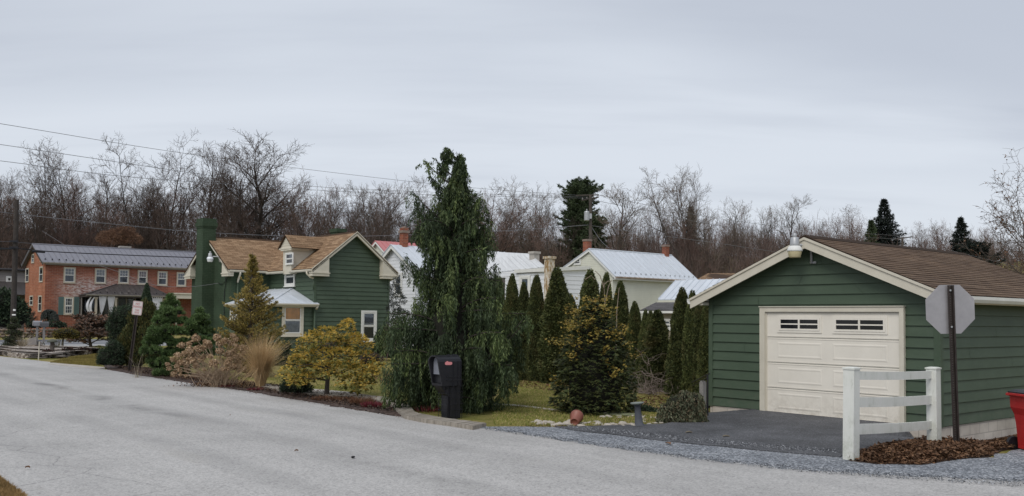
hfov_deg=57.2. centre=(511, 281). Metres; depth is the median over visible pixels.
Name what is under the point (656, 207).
bare tree
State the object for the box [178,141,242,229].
bare tree
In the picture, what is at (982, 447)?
leaf litter
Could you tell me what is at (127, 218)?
bare tree
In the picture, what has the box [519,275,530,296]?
window
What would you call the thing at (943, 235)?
bare tree
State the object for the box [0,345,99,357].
rock bed
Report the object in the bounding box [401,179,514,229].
bare tree
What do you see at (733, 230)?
bare tree
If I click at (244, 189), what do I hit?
bare tree
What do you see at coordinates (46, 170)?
bare tree
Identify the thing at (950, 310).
stop sign
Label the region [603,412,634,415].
stepping stone
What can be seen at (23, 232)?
bare tree
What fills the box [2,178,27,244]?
bare tree
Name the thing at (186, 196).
bare tree
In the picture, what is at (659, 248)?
bare tree
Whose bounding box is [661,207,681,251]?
bare tree
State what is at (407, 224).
bare tree
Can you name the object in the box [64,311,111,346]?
russet shrub
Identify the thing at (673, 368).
arborvitae
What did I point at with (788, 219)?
bare tree
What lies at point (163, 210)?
bare tree
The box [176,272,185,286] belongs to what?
window
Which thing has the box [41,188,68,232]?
bare tree
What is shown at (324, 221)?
bare tree
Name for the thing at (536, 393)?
lawn grass
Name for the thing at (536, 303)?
arborvitae
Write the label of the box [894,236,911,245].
utility pole
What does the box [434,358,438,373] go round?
mail door
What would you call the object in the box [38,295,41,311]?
window
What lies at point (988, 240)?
bare tree
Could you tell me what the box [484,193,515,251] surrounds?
bare tree
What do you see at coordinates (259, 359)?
ornamental grass
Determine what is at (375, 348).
dark shrub
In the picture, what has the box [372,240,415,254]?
red roofed house
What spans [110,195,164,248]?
bare tree
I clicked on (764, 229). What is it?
bare tree
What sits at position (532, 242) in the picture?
bare tree
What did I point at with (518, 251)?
thicket
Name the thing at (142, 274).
window
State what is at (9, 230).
bare tree
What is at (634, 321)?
arborvitae
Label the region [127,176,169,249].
bare tree
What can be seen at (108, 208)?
bare tree
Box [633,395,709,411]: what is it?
fallen leaves
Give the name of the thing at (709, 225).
bare tree
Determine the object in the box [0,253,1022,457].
ground
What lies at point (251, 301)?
yellow spruce
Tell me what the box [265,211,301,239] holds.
bare tree
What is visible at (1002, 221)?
bare tree
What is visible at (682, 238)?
overhead wire
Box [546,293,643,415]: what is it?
gold tipped evergreen
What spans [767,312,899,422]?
garage door
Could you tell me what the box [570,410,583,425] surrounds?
plant pot
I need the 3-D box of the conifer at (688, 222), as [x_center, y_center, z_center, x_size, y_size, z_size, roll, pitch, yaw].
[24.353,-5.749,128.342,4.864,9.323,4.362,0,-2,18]
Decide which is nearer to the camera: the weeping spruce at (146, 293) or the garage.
the garage
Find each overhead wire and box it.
[0,123,567,194]
[0,144,570,196]
[0,241,191,250]
[2,212,583,236]
[4,161,557,197]
[18,248,192,257]
[32,250,44,252]
[44,232,216,286]
[595,200,894,238]
[596,226,773,251]
[599,195,894,235]
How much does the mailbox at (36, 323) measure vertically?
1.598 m
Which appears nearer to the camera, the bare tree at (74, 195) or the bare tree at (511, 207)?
the bare tree at (511, 207)
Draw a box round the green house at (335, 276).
[184,218,398,359]
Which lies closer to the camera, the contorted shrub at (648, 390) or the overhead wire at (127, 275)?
the contorted shrub at (648, 390)
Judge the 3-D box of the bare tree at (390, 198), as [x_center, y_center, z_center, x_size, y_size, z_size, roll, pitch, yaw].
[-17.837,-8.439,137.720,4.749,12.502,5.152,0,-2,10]
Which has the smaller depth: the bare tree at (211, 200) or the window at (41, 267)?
the window at (41, 267)
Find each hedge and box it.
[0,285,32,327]
[24,319,67,328]
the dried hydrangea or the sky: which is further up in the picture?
the sky
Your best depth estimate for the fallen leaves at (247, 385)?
26.34 m
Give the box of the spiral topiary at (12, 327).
[1,317,24,345]
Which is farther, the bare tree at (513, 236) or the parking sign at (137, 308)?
the bare tree at (513, 236)
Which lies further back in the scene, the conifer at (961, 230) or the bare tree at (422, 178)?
the bare tree at (422, 178)
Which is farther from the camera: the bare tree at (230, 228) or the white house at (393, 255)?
the bare tree at (230, 228)
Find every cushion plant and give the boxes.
[42,349,54,351]
[61,347,75,352]
[78,346,91,352]
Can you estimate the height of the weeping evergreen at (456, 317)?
5.752 m
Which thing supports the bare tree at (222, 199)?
on the ground at (487, 418)
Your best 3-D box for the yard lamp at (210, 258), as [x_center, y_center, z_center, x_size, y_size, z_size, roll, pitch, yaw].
[-14.530,-1.179,45.671,0.639,0.512,0.321,2,-3,-31]
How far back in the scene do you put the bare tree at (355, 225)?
117.57 m
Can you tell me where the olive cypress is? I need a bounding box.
[116,297,160,365]
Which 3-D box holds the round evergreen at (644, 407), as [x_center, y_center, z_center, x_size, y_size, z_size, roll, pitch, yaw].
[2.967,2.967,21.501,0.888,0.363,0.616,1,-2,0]
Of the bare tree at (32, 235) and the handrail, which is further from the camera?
the bare tree at (32, 235)
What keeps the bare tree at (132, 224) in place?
on the ground at (487, 418)
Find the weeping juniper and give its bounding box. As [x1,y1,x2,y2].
[655,390,709,422]
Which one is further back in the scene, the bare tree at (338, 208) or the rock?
the bare tree at (338, 208)
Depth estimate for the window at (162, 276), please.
95.05 m
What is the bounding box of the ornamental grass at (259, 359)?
[214,330,293,387]
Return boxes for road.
[0,356,1023,495]
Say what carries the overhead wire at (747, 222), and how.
attached to the utility pole at (587, 215)
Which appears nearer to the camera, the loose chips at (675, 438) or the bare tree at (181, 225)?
the loose chips at (675, 438)
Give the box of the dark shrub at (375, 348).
[371,327,394,357]
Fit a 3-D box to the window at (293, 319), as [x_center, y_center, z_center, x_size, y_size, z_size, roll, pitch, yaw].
[-9.866,1.775,42.262,1.111,1.469,0.085,2,-3,-40]
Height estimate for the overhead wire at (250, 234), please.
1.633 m
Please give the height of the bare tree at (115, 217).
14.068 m
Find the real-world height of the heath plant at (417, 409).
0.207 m
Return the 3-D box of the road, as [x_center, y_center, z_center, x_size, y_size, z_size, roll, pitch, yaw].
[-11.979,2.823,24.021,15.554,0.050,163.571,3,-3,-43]
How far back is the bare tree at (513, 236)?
116.64 m
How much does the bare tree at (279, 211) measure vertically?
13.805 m
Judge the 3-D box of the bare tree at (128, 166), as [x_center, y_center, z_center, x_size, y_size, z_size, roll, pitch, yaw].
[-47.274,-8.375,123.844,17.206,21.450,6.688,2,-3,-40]
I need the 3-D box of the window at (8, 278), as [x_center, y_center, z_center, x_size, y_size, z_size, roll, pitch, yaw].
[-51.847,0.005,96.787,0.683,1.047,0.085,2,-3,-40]
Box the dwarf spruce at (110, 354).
[95,339,126,365]
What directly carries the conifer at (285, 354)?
on the ground at (487, 418)
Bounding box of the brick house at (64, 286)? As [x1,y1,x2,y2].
[21,243,195,334]
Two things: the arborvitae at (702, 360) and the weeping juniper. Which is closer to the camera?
the weeping juniper
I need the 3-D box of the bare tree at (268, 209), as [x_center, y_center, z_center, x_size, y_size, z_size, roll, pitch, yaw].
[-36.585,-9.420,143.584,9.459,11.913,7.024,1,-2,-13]
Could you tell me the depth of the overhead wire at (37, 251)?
63.88 m
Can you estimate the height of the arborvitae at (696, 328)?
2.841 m
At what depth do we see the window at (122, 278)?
92.60 m
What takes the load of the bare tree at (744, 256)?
on the ground at (487, 418)
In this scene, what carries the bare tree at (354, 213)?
on the ground at (487, 418)
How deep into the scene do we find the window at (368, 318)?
44.76 m
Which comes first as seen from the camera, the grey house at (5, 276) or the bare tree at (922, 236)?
the grey house at (5, 276)
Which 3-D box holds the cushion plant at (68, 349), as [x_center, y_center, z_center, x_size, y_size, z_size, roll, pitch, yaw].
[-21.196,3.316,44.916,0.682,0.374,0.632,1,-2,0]
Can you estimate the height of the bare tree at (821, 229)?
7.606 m
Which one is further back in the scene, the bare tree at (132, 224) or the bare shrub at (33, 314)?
the bare tree at (132, 224)
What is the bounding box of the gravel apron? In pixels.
[481,426,1023,481]
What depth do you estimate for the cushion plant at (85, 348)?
45.83 m
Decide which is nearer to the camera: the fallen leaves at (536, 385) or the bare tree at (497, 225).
the fallen leaves at (536, 385)
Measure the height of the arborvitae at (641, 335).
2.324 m
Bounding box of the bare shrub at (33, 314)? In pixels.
[23,311,35,328]
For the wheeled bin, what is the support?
on the gravel apron
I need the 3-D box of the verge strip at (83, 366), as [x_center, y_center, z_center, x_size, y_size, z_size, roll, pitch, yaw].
[-16.546,3.231,35.629,5.338,0.050,0.619,-1,-3,41]
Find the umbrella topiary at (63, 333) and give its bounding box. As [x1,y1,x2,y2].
[51,327,80,345]
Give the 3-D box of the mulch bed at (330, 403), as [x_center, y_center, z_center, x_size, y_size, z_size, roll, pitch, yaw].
[-9.118,3.004,28.322,2.021,0.050,24.331,2,-3,-39]
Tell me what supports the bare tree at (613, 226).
on the ground at (487, 418)
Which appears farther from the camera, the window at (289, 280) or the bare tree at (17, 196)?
the bare tree at (17, 196)
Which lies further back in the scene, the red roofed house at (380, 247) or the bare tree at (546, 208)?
the bare tree at (546, 208)
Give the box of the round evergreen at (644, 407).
[628,404,657,411]
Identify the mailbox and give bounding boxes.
[32,321,41,340]
[40,322,48,341]
[428,354,463,418]
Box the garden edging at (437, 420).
[262,385,485,429]
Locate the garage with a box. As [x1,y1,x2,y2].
[687,235,1023,439]
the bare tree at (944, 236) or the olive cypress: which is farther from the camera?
the bare tree at (944, 236)
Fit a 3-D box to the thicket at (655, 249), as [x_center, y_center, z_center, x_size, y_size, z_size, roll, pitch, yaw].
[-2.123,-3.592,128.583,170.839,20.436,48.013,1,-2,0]
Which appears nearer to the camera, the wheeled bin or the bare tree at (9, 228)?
the wheeled bin
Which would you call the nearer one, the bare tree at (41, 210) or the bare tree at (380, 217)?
the bare tree at (41, 210)
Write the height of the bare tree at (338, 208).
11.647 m
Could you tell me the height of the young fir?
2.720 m
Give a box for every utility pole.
[9,199,18,340]
[576,194,598,247]
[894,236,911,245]
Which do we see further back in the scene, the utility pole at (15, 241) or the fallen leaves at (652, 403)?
the utility pole at (15, 241)
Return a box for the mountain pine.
[138,292,216,375]
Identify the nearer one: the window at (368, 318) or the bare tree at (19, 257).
the window at (368, 318)
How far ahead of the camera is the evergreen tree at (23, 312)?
67.59 m
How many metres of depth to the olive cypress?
34.21 m
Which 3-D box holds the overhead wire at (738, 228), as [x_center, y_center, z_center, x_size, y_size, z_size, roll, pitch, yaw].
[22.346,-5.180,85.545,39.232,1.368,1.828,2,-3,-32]
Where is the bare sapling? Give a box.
[585,271,618,344]
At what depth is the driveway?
16.26 m
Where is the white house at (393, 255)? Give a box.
[382,226,511,347]
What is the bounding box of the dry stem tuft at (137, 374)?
[130,355,158,377]
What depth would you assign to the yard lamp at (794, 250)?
19.18 m
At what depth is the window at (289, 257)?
44.30 m
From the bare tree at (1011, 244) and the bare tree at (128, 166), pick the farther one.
the bare tree at (1011, 244)
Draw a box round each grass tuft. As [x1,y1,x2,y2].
[11,334,37,346]
[44,341,63,347]
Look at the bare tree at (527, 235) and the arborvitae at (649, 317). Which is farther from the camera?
the bare tree at (527, 235)
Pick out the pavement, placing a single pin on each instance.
(82, 345)
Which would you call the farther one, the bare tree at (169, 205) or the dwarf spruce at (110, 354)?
the bare tree at (169, 205)
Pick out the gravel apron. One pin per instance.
(1009, 465)
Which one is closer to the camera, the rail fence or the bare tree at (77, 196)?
the rail fence
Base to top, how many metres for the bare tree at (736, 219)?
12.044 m
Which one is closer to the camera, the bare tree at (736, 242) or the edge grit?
the edge grit
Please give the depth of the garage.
19.13 m
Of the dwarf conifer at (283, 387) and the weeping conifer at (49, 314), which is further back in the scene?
the weeping conifer at (49, 314)
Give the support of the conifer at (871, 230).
on the ground at (487, 418)
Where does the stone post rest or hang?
on the ground at (487, 418)
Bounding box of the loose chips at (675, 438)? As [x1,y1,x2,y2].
[565,424,835,452]
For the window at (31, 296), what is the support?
in the brick house at (64, 286)
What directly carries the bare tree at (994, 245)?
on the ground at (487, 418)
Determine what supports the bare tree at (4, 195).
on the ground at (487, 418)
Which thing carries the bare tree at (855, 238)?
on the ground at (487, 418)
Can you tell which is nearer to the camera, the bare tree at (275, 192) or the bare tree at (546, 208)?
the bare tree at (275, 192)
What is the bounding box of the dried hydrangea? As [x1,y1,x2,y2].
[165,333,274,386]
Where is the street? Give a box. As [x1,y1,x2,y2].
[0,339,107,346]
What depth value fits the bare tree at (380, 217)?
131.92 m
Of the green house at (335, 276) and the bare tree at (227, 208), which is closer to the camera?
the green house at (335, 276)
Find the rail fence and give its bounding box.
[842,367,941,459]
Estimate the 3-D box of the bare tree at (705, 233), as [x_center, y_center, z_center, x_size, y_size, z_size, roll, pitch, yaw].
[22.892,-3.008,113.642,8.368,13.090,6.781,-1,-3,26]
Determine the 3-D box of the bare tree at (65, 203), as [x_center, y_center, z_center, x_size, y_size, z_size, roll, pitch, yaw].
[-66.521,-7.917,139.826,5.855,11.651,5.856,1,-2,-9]
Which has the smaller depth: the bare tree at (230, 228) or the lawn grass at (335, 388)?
the lawn grass at (335, 388)
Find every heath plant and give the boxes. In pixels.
[310,395,356,400]
[349,396,374,404]
[360,400,385,406]
[414,405,439,412]
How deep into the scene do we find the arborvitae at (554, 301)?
28.18 m
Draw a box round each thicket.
[0,205,1023,278]
[95,225,142,245]
[121,215,520,251]
[479,226,568,266]
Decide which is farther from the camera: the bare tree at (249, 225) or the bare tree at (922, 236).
the bare tree at (922, 236)
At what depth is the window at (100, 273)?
91.21 m
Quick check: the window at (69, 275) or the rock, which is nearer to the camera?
the rock
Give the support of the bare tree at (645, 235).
on the ground at (487, 418)
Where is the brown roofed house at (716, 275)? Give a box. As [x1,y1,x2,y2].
[698,273,734,279]
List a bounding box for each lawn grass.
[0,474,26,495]
[51,353,100,365]
[276,359,392,395]
[492,380,657,426]
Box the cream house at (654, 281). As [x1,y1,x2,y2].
[564,239,724,338]
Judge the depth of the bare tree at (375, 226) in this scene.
112.45 m
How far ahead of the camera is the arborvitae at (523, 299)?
29.50 m
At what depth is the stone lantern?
44.42 m
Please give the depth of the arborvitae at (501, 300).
30.12 m
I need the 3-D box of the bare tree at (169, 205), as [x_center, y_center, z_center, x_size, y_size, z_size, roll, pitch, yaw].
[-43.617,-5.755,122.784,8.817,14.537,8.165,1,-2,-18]
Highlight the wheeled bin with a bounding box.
[1006,389,1023,449]
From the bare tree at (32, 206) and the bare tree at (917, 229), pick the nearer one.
the bare tree at (32, 206)
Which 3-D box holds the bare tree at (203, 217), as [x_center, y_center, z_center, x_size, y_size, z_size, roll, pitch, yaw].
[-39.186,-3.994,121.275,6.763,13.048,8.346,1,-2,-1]
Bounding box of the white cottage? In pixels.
[481,251,590,308]
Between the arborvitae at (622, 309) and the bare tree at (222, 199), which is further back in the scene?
the bare tree at (222, 199)
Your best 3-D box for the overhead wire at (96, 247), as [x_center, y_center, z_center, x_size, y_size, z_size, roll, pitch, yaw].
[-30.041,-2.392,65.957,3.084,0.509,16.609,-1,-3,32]
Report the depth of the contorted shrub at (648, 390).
24.88 m
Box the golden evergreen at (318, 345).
[274,318,384,395]
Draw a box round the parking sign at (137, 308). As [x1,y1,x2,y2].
[128,301,142,370]
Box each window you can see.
[6,276,11,281]
[25,268,28,282]
[29,295,32,305]
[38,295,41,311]
[39,266,42,281]
[63,267,75,283]
[64,297,73,314]
[94,268,105,283]
[118,269,128,283]
[137,270,147,284]
[157,271,167,285]
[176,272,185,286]
[281,307,303,336]
[283,274,294,286]
[285,252,293,264]
[361,310,376,341]
[394,272,401,295]
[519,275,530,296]
[574,258,580,264]
[664,319,669,330]
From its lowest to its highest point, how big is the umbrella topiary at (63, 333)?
1.522 m
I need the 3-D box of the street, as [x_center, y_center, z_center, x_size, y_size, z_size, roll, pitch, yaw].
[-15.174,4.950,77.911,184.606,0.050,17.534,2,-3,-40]
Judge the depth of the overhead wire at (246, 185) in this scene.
55.67 m
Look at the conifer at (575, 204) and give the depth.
121.34 m
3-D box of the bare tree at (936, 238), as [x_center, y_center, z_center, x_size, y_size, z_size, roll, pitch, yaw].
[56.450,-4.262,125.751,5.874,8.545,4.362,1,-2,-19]
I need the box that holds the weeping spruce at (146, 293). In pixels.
[141,283,152,305]
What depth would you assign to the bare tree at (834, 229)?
129.09 m
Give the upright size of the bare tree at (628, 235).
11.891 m
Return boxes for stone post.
[699,381,705,403]
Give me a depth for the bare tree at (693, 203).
125.04 m
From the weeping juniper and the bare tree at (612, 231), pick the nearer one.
the weeping juniper
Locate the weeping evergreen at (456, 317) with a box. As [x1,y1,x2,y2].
[373,147,534,414]
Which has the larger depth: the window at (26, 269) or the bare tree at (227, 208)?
the bare tree at (227, 208)
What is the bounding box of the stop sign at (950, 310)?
[925,285,974,441]
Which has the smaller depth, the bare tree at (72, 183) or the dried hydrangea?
the dried hydrangea
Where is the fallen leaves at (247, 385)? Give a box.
[170,374,277,390]
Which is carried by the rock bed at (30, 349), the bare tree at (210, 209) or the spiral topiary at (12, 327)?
the spiral topiary at (12, 327)
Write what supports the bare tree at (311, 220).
on the ground at (487, 418)
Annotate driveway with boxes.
[556,409,913,456]
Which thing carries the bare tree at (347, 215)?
on the ground at (487, 418)
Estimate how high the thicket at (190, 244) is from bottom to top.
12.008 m
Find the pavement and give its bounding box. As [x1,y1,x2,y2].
[45,343,166,346]
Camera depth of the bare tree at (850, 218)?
133.16 m
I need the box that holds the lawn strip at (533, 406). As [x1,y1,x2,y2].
[509,404,559,411]
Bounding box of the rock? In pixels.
[27,337,42,344]
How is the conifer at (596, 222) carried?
on the ground at (487, 418)
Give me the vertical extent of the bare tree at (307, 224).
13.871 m
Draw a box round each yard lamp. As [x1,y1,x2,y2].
[207,251,220,261]
[787,233,815,263]
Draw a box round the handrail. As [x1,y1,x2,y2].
[691,373,709,414]
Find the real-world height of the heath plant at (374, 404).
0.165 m
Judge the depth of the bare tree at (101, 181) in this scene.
128.05 m
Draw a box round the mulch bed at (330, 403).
[103,365,412,416]
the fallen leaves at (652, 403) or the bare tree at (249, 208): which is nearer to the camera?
the fallen leaves at (652, 403)
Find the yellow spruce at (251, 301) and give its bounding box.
[214,253,288,376]
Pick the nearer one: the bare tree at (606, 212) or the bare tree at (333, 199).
the bare tree at (333, 199)
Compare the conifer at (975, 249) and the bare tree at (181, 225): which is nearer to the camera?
the conifer at (975, 249)
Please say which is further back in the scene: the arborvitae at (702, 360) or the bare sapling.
the bare sapling
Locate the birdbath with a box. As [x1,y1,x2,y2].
[630,402,644,425]
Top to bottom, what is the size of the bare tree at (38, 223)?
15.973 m
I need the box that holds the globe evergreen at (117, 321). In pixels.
[104,303,132,340]
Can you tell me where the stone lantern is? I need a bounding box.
[47,339,57,350]
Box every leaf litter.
[849,434,1020,464]
[859,438,975,461]
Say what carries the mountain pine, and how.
on the mulch bed at (330, 403)
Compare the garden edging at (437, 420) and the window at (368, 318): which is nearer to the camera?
the garden edging at (437, 420)
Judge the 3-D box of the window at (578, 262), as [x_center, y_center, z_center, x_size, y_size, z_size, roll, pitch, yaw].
[4.383,-1.298,62.967,0.050,0.430,0.662,2,-3,-40]
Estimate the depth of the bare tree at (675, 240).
126.09 m
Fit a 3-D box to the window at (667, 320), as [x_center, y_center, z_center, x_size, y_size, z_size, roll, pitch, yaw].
[8.683,2.449,52.751,0.086,0.657,0.737,2,-3,-40]
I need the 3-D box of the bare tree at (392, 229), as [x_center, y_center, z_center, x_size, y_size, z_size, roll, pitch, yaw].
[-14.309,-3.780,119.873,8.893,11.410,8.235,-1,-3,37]
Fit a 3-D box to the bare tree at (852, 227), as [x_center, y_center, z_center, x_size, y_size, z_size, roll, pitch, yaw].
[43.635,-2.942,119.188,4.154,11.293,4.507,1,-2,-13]
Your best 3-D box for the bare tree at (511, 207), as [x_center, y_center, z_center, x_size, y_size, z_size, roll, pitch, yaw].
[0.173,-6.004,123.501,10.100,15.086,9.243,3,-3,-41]
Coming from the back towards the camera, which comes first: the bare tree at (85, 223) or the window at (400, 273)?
the bare tree at (85, 223)
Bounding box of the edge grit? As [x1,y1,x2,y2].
[123,372,396,416]
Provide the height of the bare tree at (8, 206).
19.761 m
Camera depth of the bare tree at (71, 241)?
114.42 m
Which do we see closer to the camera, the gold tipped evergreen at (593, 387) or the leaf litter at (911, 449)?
the leaf litter at (911, 449)
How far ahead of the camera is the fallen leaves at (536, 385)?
27.23 m
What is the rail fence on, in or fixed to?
on the ground at (487, 418)
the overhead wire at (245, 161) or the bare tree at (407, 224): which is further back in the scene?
the bare tree at (407, 224)
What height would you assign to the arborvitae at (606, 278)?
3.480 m
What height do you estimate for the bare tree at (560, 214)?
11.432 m
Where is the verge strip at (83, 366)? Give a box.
[49,363,104,368]
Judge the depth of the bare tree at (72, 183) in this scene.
122.59 m
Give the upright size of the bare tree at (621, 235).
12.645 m
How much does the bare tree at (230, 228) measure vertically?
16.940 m
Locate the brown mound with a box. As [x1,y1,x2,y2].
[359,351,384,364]
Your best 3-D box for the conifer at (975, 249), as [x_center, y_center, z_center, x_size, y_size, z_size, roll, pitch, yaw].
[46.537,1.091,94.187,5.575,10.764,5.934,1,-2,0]
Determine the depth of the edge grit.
24.39 m
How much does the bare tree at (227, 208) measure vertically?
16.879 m
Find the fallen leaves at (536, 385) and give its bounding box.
[516,380,568,391]
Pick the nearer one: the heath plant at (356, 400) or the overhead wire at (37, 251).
the heath plant at (356, 400)
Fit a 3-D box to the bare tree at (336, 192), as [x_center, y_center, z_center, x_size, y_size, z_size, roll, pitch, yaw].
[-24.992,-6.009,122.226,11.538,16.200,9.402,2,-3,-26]
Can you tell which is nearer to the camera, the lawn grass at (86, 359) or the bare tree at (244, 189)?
the lawn grass at (86, 359)
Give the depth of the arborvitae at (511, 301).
29.65 m
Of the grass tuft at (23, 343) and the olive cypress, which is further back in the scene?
the grass tuft at (23, 343)
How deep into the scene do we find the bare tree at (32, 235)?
113.99 m
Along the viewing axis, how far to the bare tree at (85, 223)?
131.35 m
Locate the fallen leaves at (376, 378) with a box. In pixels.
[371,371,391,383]
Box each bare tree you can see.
[0,167,32,267]
[0,176,112,261]
[0,179,18,219]
[0,189,35,267]
[0,192,24,267]
[0,196,36,265]
[0,200,95,267]
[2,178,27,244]
[2,213,72,268]
[5,213,39,261]
[10,200,65,267]
[16,136,78,243]
[18,141,70,242]
[18,188,66,267]
[20,191,59,243]
[22,190,49,240]
[24,203,92,251]
[27,146,110,244]
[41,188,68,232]
[46,163,146,246]
[51,183,113,226]
[51,188,76,225]
[58,214,99,245]
[59,181,95,224]
[63,177,118,237]
[66,179,86,229]
[72,199,102,246]
[82,180,161,248]
[83,168,133,246]
[84,148,204,249]
[89,201,137,247]
[90,132,219,247]
[92,187,162,249]
[101,196,161,248]
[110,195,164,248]
[113,171,185,248]
[122,184,183,248]
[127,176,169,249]
[127,184,180,247]
[131,204,184,249]
[133,182,195,233]
[134,127,201,242]
[140,176,194,250]
[142,183,194,250]
[162,189,202,250]
[170,127,323,239]
[171,184,252,251]
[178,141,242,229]
[182,201,229,251]
[187,144,284,237]
[187,168,236,239]
[188,188,232,239]
[194,171,248,236]
[204,170,262,238]
[221,189,310,239]
[230,186,270,233]
[237,188,269,238]
[244,184,287,236]
[254,164,350,239]
[261,194,301,239]
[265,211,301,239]
[267,176,320,232]
[267,203,304,238]
[278,179,359,235]
[279,201,333,240]
[281,182,363,236]
[286,198,333,235]
[305,205,335,235]
[306,184,341,233]
[318,187,399,243]
[321,188,354,225]
[321,208,377,240]
[323,190,373,236]
[334,204,363,231]
[338,182,419,242]
[344,180,379,234]
[344,206,379,239]
[364,176,412,242]
[364,198,395,239]
[369,199,427,242]
[373,212,413,242]
[376,182,406,220]
[389,218,415,242]
[395,209,418,239]
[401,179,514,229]
[402,172,434,242]
[476,190,514,251]
[478,192,528,249]
[480,186,540,252]
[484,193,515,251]
[491,176,554,251]
[495,187,564,255]
[515,209,557,261]
[516,225,549,261]
[528,212,569,263]
[533,202,583,266]
[536,193,558,238]
[553,191,568,247]
[581,181,661,250]
[600,204,613,229]
[602,214,644,251]
[602,217,624,240]
[604,212,646,251]
[631,188,679,244]
[632,213,673,253]
[635,230,654,252]
[636,166,717,265]
[654,165,713,263]
[655,203,672,244]
[658,166,711,266]
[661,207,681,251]
[670,230,682,262]
[671,216,707,274]
[678,205,733,277]
[694,230,718,272]
[699,204,723,245]
[706,196,764,270]
[706,201,754,255]
[714,219,739,269]
[715,211,746,251]
[723,219,756,267]
[728,233,778,271]
[749,205,783,255]
[759,225,787,255]
[767,227,790,252]
[771,194,816,245]
[815,220,830,236]
[817,212,877,242]
[822,208,862,239]
[834,205,863,235]
[842,214,861,239]
[909,225,933,246]
[912,222,925,242]
[917,218,951,250]
[928,219,951,246]
[928,223,954,249]
[930,223,956,250]
[955,148,1023,274]
[977,227,1005,266]
[981,233,1010,269]
[997,232,1023,257]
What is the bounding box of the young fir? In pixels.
[386,276,409,327]
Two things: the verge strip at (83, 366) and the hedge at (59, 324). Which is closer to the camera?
the verge strip at (83, 366)
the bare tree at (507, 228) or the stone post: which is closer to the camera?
the stone post
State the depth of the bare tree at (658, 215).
124.26 m
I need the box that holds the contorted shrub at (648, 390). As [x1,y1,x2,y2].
[621,348,679,394]
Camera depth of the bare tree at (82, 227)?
130.06 m
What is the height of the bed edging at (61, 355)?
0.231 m
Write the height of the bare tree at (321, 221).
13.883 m
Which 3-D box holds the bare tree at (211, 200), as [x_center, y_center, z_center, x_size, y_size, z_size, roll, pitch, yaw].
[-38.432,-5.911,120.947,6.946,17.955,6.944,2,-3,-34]
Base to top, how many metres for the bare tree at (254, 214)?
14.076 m
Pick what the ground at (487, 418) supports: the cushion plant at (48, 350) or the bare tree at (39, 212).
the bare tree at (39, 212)
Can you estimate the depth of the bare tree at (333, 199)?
131.59 m
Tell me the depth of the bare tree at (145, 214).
120.75 m
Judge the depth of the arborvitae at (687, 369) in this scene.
24.56 m
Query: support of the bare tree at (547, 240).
on the ground at (487, 418)
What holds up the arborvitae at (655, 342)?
on the ground at (487, 418)
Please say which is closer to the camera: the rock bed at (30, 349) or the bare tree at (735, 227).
the rock bed at (30, 349)
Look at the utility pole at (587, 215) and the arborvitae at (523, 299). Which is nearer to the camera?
the arborvitae at (523, 299)
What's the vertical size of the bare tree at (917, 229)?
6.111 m
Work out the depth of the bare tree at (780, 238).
116.97 m
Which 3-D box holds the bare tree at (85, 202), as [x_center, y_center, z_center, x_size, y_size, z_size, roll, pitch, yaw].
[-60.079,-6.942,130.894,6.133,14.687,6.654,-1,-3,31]
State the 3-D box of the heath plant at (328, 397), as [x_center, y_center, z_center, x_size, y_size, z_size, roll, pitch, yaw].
[-4.151,2.730,21.979,1.128,0.129,0.850,1,-2,0]
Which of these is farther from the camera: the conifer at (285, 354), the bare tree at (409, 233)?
the bare tree at (409, 233)
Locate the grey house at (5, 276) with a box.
[0,268,24,331]
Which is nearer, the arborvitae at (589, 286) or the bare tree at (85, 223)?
the arborvitae at (589, 286)
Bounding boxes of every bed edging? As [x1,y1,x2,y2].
[0,328,94,337]
[0,349,101,358]
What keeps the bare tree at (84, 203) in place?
on the ground at (487, 418)
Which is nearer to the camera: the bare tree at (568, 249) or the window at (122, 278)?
the window at (122, 278)
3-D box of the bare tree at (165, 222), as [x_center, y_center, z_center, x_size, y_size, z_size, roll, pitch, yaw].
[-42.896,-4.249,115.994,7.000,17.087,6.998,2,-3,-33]
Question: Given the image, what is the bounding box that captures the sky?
[0,0,1023,260]
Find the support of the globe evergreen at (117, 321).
on the ground at (487, 418)
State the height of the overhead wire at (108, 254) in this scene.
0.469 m
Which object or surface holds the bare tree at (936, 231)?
on the ground at (487, 418)
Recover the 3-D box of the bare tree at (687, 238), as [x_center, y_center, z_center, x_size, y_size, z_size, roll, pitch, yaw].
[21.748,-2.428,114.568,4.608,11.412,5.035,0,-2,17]
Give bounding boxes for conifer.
[40,309,59,321]
[273,340,298,365]
[279,378,313,392]
[554,176,603,261]
[573,215,609,253]
[681,206,702,263]
[864,219,878,242]
[868,199,907,245]
[949,216,972,252]
[955,240,1005,265]
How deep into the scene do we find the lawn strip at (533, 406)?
20.60 m
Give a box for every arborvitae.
[493,279,504,377]
[501,273,518,377]
[514,281,529,380]
[524,274,544,381]
[537,267,568,383]
[556,293,578,383]
[576,268,600,325]
[600,271,612,318]
[608,280,628,386]
[622,301,641,387]
[635,309,647,388]
[638,309,668,390]
[643,310,652,339]
[663,287,688,395]
[680,289,695,392]
[689,305,702,393]
[695,305,709,407]

